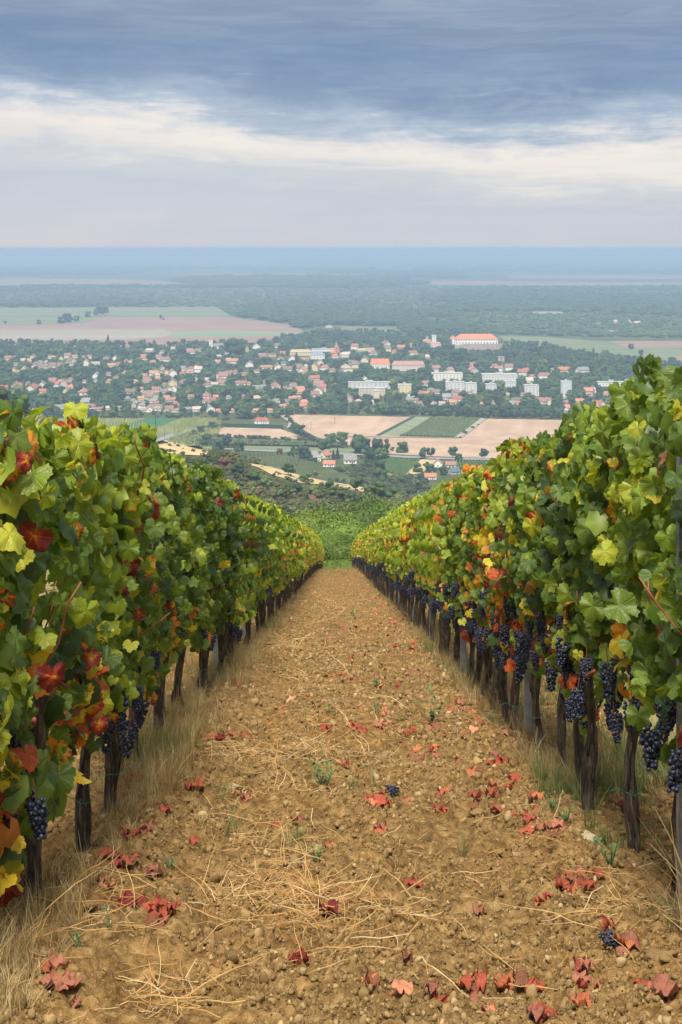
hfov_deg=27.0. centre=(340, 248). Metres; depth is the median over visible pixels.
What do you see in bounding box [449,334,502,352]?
castle
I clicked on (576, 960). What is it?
fallen leaf
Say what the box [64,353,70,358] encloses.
house
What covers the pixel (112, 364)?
house
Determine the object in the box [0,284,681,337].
woods
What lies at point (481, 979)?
fallen leaf
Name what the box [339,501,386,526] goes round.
acacia tree
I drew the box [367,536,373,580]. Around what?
grapevine
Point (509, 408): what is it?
broadleaf tree
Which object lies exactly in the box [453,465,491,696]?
grapevine
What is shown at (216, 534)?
grapevine
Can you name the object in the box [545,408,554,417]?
broadleaf tree
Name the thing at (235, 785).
stone
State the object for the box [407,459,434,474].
dry bank
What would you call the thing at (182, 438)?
vineyard rows
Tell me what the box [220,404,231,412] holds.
broadleaf tree
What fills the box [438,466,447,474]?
shrub
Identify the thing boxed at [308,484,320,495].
hillside tree
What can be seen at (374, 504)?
acacia tree
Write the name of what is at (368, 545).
grapevine
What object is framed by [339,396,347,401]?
broadleaf tree
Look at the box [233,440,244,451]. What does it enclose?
shrub
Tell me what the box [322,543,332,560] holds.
acacia tree
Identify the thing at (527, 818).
fallen leaf
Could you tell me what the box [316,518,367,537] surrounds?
acacia tree
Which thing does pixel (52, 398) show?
broadleaf tree
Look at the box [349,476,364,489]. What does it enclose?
hillside tree
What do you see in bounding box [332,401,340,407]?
broadleaf tree
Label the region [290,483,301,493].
hillside tree
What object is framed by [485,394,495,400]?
broadleaf tree
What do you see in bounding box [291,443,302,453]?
shrub
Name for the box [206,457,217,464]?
hillside tree
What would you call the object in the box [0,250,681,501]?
terrain
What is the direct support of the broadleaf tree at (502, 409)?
on the terrain at (379, 259)
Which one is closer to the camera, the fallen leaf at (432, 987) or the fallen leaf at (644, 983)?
the fallen leaf at (644, 983)
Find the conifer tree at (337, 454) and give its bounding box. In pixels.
[335,448,339,458]
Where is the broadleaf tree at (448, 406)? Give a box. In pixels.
[443,404,452,412]
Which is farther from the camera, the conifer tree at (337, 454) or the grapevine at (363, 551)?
the conifer tree at (337, 454)
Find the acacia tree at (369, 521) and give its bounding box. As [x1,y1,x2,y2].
[356,519,374,529]
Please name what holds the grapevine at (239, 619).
on the terrain at (379, 259)
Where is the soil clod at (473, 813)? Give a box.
[468,807,484,817]
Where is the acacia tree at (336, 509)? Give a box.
[316,500,357,520]
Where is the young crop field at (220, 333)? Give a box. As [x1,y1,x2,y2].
[170,330,297,337]
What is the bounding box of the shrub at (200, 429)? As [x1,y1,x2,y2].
[197,426,204,432]
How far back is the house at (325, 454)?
1162.84 m
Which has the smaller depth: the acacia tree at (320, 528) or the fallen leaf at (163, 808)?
the fallen leaf at (163, 808)
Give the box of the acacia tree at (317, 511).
[293,504,342,520]
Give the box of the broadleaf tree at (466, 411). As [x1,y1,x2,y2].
[462,407,471,416]
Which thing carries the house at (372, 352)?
on the terrain at (379, 259)
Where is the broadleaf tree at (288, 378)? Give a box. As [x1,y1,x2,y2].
[285,374,292,381]
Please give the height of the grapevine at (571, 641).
2.140 m
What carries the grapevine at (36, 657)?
on the soil path
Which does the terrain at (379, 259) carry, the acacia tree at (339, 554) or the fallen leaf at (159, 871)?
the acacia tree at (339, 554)
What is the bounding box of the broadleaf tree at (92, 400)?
[89,398,97,403]
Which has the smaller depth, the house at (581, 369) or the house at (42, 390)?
the house at (42, 390)
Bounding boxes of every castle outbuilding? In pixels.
[423,339,431,342]
[430,342,440,346]
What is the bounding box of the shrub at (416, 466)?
[413,462,422,472]
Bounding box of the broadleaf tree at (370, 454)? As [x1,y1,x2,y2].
[365,450,373,459]
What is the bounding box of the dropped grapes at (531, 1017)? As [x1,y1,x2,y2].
[529,1005,540,1022]
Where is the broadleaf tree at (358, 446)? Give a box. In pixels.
[351,436,363,453]
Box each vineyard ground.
[35,418,217,438]
[387,459,419,475]
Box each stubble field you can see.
[192,427,301,438]
[290,415,561,457]
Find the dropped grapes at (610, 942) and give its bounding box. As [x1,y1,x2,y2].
[598,928,620,946]
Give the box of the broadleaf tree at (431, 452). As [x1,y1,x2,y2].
[427,447,434,454]
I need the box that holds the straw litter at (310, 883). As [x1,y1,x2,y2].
[0,585,674,1021]
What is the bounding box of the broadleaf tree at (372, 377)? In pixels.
[366,374,377,380]
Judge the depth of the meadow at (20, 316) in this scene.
3923.67 m
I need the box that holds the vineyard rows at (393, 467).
[384,457,418,475]
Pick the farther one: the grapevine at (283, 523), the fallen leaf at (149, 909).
the grapevine at (283, 523)
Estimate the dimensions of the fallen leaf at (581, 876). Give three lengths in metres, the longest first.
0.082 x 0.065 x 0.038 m
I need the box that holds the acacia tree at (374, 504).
[343,494,397,514]
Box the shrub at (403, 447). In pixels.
[396,441,408,452]
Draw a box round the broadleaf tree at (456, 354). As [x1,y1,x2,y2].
[448,349,465,359]
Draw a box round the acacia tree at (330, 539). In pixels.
[319,530,355,569]
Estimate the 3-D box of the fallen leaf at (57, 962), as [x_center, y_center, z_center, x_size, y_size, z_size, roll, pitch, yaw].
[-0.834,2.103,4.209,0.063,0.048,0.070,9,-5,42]
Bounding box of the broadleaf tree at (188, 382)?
[184,380,193,386]
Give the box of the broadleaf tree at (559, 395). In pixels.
[553,394,562,400]
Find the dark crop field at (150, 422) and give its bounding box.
[129,418,179,429]
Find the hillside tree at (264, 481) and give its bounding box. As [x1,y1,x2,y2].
[260,477,273,487]
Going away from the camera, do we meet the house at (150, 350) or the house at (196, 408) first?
the house at (196, 408)
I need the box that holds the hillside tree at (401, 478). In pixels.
[397,476,403,481]
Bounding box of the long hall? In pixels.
[311,348,330,351]
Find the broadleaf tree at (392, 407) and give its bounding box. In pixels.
[387,404,396,411]
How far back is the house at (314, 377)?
1949.16 m
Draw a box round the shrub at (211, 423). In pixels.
[208,421,216,428]
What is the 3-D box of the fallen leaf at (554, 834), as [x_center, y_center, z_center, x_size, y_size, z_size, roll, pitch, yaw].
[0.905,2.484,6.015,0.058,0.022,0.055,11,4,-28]
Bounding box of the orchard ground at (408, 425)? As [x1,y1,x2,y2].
[381,417,464,436]
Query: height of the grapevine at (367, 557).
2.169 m
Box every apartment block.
[290,349,311,355]
[310,351,324,358]
[348,380,389,388]
[358,386,384,395]
[370,359,389,368]
[373,388,379,398]
[392,361,424,370]
[398,382,411,392]
[431,371,462,380]
[445,380,464,391]
[464,381,476,393]
[481,372,517,381]
[485,382,496,389]
[504,379,515,387]
[523,383,538,395]
[560,379,571,393]
[596,380,623,385]
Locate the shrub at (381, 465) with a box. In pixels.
[373,460,385,469]
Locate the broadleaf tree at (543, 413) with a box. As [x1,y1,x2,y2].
[538,410,546,417]
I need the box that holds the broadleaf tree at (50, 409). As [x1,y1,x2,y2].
[42,405,54,415]
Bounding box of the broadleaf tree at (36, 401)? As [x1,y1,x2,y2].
[31,397,42,406]
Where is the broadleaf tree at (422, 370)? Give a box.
[416,367,429,374]
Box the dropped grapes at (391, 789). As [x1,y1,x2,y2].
[387,785,399,795]
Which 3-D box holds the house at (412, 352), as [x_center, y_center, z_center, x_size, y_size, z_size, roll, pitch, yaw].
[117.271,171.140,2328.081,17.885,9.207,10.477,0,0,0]
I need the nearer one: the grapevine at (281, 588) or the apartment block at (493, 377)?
the grapevine at (281, 588)
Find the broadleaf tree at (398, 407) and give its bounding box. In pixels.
[394,403,403,414]
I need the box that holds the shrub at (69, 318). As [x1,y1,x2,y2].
[62,313,72,321]
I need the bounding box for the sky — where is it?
[0,0,681,249]
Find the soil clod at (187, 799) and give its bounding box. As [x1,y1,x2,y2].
[184,796,200,802]
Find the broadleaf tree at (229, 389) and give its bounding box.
[226,386,234,393]
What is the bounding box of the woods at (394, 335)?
[266,329,426,350]
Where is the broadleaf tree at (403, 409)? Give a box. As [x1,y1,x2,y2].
[400,404,409,412]
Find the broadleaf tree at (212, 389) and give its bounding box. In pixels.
[206,386,215,393]
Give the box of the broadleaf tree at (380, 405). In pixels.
[377,402,387,410]
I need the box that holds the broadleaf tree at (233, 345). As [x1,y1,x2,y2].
[224,337,244,354]
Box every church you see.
[209,338,224,348]
[331,342,339,354]
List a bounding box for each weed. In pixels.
[68,930,81,946]
[102,906,111,929]
[165,856,176,867]
[304,839,322,862]
[307,753,340,788]
[321,697,335,712]
[371,673,380,686]
[414,685,448,722]
[547,792,563,809]
[551,800,573,821]
[592,837,619,865]
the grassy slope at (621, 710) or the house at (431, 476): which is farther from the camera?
the house at (431, 476)
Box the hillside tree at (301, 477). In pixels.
[298,475,305,480]
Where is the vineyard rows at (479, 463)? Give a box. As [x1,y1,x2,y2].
[442,459,485,468]
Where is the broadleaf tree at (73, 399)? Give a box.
[69,397,78,403]
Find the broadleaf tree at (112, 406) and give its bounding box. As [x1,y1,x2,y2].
[109,404,118,410]
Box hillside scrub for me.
[183,449,435,516]
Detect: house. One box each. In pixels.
[25,383,38,390]
[31,361,41,366]
[39,363,48,368]
[39,388,46,392]
[48,362,56,367]
[48,377,56,381]
[52,381,60,386]
[55,404,64,408]
[60,379,70,386]
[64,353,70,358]
[66,357,76,362]
[77,387,87,395]
[80,397,90,404]
[83,358,89,365]
[107,362,115,366]
[125,388,136,393]
[137,395,144,401]
[138,401,145,407]
[140,354,147,359]
[142,389,151,398]
[144,392,156,398]
[145,348,154,351]
[146,405,153,411]
[149,370,159,375]
[152,386,162,391]
[154,405,161,410]
[159,357,169,360]
[163,397,175,401]
[165,405,173,411]
[168,368,176,376]
[168,377,177,385]
[171,385,178,391]
[186,349,196,353]
[187,394,193,398]
[191,405,200,411]
[194,365,202,372]
[202,382,211,386]
[202,391,210,397]
[202,398,210,402]
[205,404,214,411]
[214,377,224,381]
[218,371,228,377]
[226,358,238,363]
[235,381,246,384]
[245,360,252,366]
[252,342,259,348]
[254,416,268,423]
[258,352,268,357]
[260,365,272,368]
[270,381,280,388]
[273,363,280,369]
[282,365,292,370]
[293,363,303,370]
[294,385,305,389]
[298,366,308,371]
[299,402,307,407]
[308,374,319,379]
[310,390,319,396]
[311,362,320,370]
[313,380,324,385]
[313,385,323,393]
[313,454,320,460]
[319,450,331,458]
[320,364,328,369]
[323,460,335,466]
[328,354,338,357]
[339,351,349,356]
[340,364,352,371]
[343,453,356,463]
[347,394,352,402]
[350,360,359,367]
[351,343,358,349]
[361,355,368,361]
[369,351,376,355]
[381,340,390,345]
[384,346,390,351]
[405,396,413,400]
[408,350,417,355]
[422,380,429,385]
[424,472,436,479]
[431,364,440,371]
[433,458,442,466]
[442,393,450,399]
[445,366,454,371]
[445,460,456,466]
[447,399,457,404]
[448,466,460,474]
[451,388,459,395]
[451,395,462,401]
[468,366,478,372]
[496,365,503,370]
[504,363,513,370]
[516,368,526,375]
[525,377,533,382]
[535,396,551,403]
[537,372,549,378]
[546,397,553,404]
[558,366,569,372]
[575,366,589,372]
[584,387,594,395]
[592,399,606,405]
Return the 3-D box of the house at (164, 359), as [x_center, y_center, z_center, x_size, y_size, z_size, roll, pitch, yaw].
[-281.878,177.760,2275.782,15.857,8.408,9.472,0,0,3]
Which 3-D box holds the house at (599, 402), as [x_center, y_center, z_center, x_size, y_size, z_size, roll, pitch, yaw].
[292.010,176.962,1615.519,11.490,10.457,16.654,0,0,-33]
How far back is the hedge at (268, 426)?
1427.35 m
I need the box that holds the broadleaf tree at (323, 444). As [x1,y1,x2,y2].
[315,437,332,450]
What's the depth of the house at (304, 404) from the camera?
1608.44 m
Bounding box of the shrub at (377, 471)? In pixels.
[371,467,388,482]
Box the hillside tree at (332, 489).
[328,485,345,497]
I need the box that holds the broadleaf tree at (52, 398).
[47,395,57,400]
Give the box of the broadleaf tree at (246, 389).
[244,386,253,393]
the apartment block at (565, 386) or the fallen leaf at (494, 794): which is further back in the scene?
the apartment block at (565, 386)
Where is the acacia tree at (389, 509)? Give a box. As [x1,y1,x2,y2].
[366,497,402,518]
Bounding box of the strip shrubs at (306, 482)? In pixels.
[261,464,367,491]
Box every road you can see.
[156,428,195,440]
[191,446,375,454]
[376,454,489,459]
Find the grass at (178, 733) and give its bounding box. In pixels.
[0,565,681,1023]
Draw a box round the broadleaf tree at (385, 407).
[381,404,391,412]
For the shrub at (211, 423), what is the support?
on the terrain at (379, 259)
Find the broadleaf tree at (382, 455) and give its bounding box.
[374,447,387,460]
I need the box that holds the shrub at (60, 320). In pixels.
[57,316,64,322]
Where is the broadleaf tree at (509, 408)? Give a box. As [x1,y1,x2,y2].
[503,405,512,416]
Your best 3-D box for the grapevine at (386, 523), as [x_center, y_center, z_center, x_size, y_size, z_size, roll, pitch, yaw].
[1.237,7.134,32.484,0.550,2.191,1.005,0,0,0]
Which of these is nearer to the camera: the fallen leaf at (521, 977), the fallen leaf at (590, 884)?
the fallen leaf at (521, 977)
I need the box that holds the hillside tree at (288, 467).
[281,463,295,475]
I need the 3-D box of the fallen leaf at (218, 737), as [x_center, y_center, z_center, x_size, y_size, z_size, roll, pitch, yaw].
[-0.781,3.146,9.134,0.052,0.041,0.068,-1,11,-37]
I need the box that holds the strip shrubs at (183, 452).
[159,441,206,455]
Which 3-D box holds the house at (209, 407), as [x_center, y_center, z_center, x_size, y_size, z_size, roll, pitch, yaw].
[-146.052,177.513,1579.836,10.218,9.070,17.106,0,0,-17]
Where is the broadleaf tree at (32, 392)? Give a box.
[26,390,35,394]
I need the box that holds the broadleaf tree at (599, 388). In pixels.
[595,385,604,392]
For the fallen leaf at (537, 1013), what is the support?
on the soil path
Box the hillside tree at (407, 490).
[404,487,411,493]
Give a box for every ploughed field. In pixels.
[0,278,186,285]
[0,317,302,348]
[121,273,339,275]
[428,280,681,285]
[506,275,681,278]
[612,341,681,346]
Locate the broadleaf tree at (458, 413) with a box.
[454,409,461,416]
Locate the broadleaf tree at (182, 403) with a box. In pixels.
[179,398,188,406]
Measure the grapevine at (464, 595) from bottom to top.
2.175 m
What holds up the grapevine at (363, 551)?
on the terrain at (379, 259)
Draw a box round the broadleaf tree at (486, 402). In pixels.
[483,400,490,405]
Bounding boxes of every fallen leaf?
[33,959,51,972]
[37,968,63,991]
[46,976,74,988]
[48,948,70,968]
[54,975,74,991]
[63,968,82,987]
[69,994,81,1007]
[90,869,104,880]
[98,847,112,857]
[99,874,116,889]
[103,876,110,884]
[108,850,124,856]
[111,858,124,868]
[114,890,136,906]
[120,827,132,835]
[121,853,141,863]
[125,833,139,838]
[126,825,140,835]
[133,891,146,906]
[137,821,150,831]
[139,820,155,830]
[143,867,154,876]
[143,897,159,912]
[143,914,164,929]
[144,864,157,870]
[144,912,159,921]
[146,860,162,877]
[148,894,167,908]
[149,910,167,921]
[155,905,169,917]
[156,804,171,812]
[167,899,180,908]
[167,901,176,914]
[184,780,194,789]
[187,776,204,787]
[189,835,199,844]
[214,733,222,740]
[227,730,236,736]
[240,789,251,801]
[271,820,278,827]
[288,951,309,963]
[290,814,302,824]
[291,813,304,820]
[295,948,307,962]
[316,897,338,913]
[317,907,339,917]
[320,723,328,729]
[342,758,349,769]
[360,971,382,986]
[363,793,373,801]
[365,795,377,807]
[365,969,380,987]
[373,824,385,832]
[374,794,385,806]
[374,822,386,828]
[383,792,391,805]
[389,989,406,996]
[391,979,413,994]
[400,956,412,965]
[402,878,411,883]
[402,945,412,961]
[403,728,410,735]
[407,875,423,887]
[410,754,419,761]
[418,753,424,760]
[422,978,436,998]
[428,744,435,749]
[431,752,441,758]
[432,800,443,812]
[435,979,448,1002]
[436,785,450,794]
[441,806,448,812]
[454,699,462,704]
[455,973,473,989]
[466,766,480,776]
[467,790,481,797]
[469,799,479,808]
[469,987,486,1002]
[471,968,487,993]
[472,904,483,914]
[475,765,483,771]
[481,998,497,1013]
[484,786,496,796]
[485,779,497,786]
[488,787,501,796]
[488,802,500,810]
[489,749,499,757]
[490,805,502,813]
[493,757,500,766]
[494,966,514,983]
[495,975,512,988]
[499,977,514,991]
[500,729,515,736]
[500,757,510,763]
[503,782,512,788]
[506,772,520,780]
[514,968,535,986]
[519,823,532,834]
[522,810,535,822]
[523,976,537,991]
[526,1000,547,1021]
[527,792,537,802]
[530,789,543,798]
[531,804,540,812]
[531,1001,553,1023]
[534,820,547,829]
[535,892,551,904]
[535,1001,556,1023]
[536,980,544,990]
[548,831,557,838]
[550,818,562,827]
[551,824,566,831]
[555,872,571,891]
[561,878,570,888]
[563,871,580,876]
[567,871,584,879]
[567,878,577,893]
[567,955,586,972]
[571,967,591,982]
[571,990,595,1006]
[572,872,585,885]
[575,977,588,990]
[577,877,590,885]
[579,958,595,968]
[581,878,597,890]
[590,868,604,878]
[594,978,603,988]
[596,910,614,931]
[613,930,634,948]
[615,945,629,955]
[622,928,640,950]
[638,978,650,986]
[647,973,674,998]
[648,829,660,836]
[651,972,679,996]
[662,994,671,1002]
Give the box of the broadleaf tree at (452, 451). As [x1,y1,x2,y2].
[448,446,457,457]
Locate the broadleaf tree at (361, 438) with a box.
[350,433,366,448]
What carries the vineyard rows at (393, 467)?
on the vineyard ground at (389, 473)
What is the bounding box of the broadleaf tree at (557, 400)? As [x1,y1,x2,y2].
[554,397,561,403]
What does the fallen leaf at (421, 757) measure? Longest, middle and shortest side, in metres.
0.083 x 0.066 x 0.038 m
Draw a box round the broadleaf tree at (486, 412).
[483,408,491,416]
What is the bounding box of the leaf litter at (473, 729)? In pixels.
[202,572,508,751]
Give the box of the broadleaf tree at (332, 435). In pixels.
[324,432,336,441]
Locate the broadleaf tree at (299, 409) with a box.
[295,406,303,412]
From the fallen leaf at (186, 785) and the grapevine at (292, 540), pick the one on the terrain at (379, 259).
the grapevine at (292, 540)
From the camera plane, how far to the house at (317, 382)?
1866.60 m
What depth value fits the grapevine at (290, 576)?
30.17 m
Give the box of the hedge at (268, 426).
[226,423,282,428]
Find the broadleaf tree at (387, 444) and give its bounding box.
[378,438,390,451]
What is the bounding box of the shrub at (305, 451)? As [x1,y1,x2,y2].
[297,446,310,458]
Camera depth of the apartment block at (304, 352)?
2393.05 m
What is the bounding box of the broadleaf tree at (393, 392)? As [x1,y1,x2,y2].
[388,390,397,398]
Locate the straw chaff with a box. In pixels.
[41,570,681,1022]
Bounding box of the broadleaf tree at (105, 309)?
[101,306,108,313]
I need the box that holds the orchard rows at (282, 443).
[196,438,340,446]
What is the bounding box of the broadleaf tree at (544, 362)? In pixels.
[536,359,548,368]
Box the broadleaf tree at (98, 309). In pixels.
[93,305,103,314]
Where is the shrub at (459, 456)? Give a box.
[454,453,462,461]
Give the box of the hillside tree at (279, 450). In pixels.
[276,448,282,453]
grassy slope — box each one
[39,570,58,627]
[436,599,674,740]
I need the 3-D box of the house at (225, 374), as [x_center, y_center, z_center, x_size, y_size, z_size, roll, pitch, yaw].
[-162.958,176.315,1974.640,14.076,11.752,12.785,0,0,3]
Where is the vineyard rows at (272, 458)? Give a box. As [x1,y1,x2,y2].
[240,451,298,469]
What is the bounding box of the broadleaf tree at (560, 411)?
[554,409,563,417]
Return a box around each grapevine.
[0,399,99,911]
[0,522,25,791]
[13,402,138,851]
[46,418,169,814]
[107,425,165,780]
[118,423,191,733]
[128,423,180,756]
[153,448,190,722]
[169,453,209,707]
[184,461,226,692]
[186,464,230,686]
[187,465,243,673]
[224,483,250,667]
[228,481,247,660]
[232,493,246,646]
[235,494,251,649]
[240,491,258,646]
[245,499,259,639]
[247,495,265,627]
[247,497,269,632]
[257,504,274,629]
[259,500,273,627]
[265,508,277,606]
[266,502,279,613]
[266,503,280,621]
[270,502,285,615]
[274,512,283,602]
[275,507,290,612]
[278,506,291,609]
[281,511,292,606]
[281,525,290,597]
[282,515,294,599]
[285,513,295,602]
[286,518,294,600]
[288,514,298,599]
[290,519,299,580]
[293,518,304,595]
[293,520,303,590]
[296,523,305,591]
[298,521,305,588]
[300,529,306,582]
[301,525,307,584]
[303,526,308,583]
[304,525,309,581]
[308,527,312,571]
[309,528,314,577]
[310,529,315,576]
[313,530,317,572]
[354,535,357,568]
[359,530,363,573]
[361,531,366,576]
[363,527,369,579]
[363,531,368,578]
[366,528,372,582]
[367,528,373,575]
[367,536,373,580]
[369,523,376,587]
[370,523,379,589]
[372,526,379,590]
[373,519,380,591]
[376,517,382,593]
[376,527,381,592]
[377,516,388,597]
[378,528,386,575]
[379,516,384,595]
[380,533,388,592]
[383,513,390,598]
[383,518,394,595]
[384,515,393,603]
[387,510,396,605]
[388,509,397,604]
[388,512,397,608]
[391,507,400,610]
[391,512,409,616]
[391,518,404,602]
[393,504,414,621]
[394,504,403,613]
[397,501,410,595]
[397,508,407,617]
[404,491,428,635]
[405,497,418,625]
[406,495,425,632]
[408,494,421,628]
[414,496,428,636]
[415,486,438,641]
[421,483,441,635]
[424,480,445,653]
[429,480,450,654]
[436,476,466,667]
[440,475,463,664]
[446,465,483,689]
[451,463,475,679]
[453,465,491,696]
[469,467,501,709]
[479,437,522,722]
[483,437,553,731]
[506,430,553,752]
[514,426,567,772]
[531,406,632,794]
[540,400,669,812]
[580,354,673,852]
[603,363,681,892]
[638,464,681,753]
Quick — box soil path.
[0,569,681,1023]
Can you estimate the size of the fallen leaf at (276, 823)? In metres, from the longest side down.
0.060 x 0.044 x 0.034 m
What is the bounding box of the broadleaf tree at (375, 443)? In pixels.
[363,438,379,451]
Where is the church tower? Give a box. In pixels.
[497,356,504,360]
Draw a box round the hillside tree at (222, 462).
[217,458,232,467]
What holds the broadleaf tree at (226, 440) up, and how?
on the terrain at (379, 259)
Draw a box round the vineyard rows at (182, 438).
[49,417,222,450]
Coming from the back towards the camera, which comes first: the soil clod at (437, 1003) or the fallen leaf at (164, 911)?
the fallen leaf at (164, 911)
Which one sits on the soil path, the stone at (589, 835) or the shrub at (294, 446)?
the stone at (589, 835)
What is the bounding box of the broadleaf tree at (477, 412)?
[472,408,482,416]
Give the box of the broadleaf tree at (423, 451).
[418,447,427,458]
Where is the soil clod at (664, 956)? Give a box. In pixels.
[644,948,678,961]
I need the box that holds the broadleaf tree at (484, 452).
[479,448,488,457]
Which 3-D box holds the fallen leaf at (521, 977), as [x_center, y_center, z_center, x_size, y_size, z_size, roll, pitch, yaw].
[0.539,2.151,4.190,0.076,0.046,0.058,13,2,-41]
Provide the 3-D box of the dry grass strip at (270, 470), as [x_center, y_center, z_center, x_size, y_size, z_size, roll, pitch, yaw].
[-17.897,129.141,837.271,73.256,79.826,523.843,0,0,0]
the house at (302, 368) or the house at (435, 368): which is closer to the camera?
the house at (302, 368)
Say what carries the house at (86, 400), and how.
on the terrain at (379, 259)
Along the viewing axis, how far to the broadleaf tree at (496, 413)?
1504.92 m
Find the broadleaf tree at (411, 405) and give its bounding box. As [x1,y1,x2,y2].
[408,403,417,414]
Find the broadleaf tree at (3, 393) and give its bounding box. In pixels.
[0,385,8,399]
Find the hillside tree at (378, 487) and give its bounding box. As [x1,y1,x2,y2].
[370,481,386,495]
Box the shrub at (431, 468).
[424,463,436,472]
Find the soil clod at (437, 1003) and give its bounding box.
[430,999,442,1006]
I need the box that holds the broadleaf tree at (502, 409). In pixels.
[498,406,505,412]
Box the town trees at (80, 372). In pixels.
[0,327,681,418]
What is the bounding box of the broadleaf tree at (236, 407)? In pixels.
[234,404,241,410]
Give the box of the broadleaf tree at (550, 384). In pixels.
[544,383,555,388]
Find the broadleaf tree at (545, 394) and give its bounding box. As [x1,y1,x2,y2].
[540,393,550,396]
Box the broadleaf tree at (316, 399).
[309,397,319,402]
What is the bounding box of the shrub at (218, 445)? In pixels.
[212,439,223,449]
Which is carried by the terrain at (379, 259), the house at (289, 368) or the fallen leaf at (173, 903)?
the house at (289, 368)
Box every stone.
[232,783,241,789]
[581,830,598,841]
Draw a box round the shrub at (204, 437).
[200,433,212,445]
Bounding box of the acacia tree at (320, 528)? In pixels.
[313,516,362,532]
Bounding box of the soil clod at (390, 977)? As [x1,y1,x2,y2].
[385,974,393,982]
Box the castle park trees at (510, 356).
[421,341,640,368]
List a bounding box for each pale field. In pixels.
[0,329,173,339]
[533,312,562,313]
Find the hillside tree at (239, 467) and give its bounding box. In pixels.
[231,463,245,473]
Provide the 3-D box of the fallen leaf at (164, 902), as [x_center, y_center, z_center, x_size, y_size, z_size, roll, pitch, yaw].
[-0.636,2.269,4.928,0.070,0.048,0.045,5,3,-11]
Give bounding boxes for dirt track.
[281,414,291,427]
[342,436,457,437]
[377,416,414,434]
[455,418,486,436]
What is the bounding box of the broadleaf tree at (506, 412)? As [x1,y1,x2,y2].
[502,409,509,417]
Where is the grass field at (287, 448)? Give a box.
[242,445,354,453]
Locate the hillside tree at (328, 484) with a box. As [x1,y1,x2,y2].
[324,480,333,487]
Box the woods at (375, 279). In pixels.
[0,263,681,287]
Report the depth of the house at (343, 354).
2357.70 m
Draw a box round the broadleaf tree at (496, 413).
[492,409,500,418]
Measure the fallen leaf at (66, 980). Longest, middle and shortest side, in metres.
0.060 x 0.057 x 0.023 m
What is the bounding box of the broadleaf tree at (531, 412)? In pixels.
[527,408,536,417]
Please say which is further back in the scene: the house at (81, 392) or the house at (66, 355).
the house at (66, 355)
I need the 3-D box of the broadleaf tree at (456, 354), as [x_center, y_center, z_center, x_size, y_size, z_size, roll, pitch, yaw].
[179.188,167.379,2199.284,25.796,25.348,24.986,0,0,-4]
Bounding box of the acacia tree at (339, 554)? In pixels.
[325,539,352,560]
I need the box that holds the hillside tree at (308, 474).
[305,472,311,479]
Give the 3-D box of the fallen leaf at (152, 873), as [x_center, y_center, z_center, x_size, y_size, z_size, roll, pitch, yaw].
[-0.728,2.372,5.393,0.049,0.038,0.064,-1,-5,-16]
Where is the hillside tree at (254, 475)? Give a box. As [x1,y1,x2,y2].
[247,471,260,480]
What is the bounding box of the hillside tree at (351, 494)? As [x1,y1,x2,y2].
[347,491,360,501]
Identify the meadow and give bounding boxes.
[0,307,230,324]
[341,326,400,331]
[499,336,681,362]
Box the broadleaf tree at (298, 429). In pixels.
[293,424,305,435]
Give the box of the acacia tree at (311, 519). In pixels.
[288,508,359,530]
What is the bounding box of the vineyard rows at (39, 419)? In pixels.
[18,412,143,428]
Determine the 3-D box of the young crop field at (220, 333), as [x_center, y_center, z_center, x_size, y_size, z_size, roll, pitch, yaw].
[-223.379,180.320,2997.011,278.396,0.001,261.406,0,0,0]
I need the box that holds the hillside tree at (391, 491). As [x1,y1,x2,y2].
[384,486,398,497]
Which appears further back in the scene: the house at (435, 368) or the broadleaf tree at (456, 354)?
the broadleaf tree at (456, 354)
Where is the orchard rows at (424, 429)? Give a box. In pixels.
[400,416,480,436]
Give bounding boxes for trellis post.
[213,637,217,662]
[410,584,413,621]
[429,595,432,637]
[460,585,466,670]
[524,620,533,739]
[676,456,681,912]
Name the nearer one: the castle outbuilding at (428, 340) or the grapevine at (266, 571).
the grapevine at (266, 571)
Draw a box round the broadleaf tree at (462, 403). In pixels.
[458,401,467,408]
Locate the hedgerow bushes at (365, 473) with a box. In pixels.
[37,411,487,490]
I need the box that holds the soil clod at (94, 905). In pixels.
[81,901,100,910]
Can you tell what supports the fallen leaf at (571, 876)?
on the soil path
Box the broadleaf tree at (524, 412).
[519,408,527,417]
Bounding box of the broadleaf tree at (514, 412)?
[510,409,518,417]
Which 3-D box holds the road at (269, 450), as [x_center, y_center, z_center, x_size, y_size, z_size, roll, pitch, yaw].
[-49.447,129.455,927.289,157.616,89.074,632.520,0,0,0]
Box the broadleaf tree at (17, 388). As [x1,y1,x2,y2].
[9,383,23,393]
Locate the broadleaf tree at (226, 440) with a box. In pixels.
[222,434,232,447]
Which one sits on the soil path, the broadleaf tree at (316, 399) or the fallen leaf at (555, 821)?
the fallen leaf at (555, 821)
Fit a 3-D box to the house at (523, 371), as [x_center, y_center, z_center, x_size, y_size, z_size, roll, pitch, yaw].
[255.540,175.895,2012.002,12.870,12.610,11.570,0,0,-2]
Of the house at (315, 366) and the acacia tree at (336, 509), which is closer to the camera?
the acacia tree at (336, 509)
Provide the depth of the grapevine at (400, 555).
23.85 m
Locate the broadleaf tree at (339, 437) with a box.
[336,431,347,440]
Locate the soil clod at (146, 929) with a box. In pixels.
[133,923,151,932]
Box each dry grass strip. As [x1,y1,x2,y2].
[157,440,207,455]
[250,463,363,491]
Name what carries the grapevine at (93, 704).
on the soil path

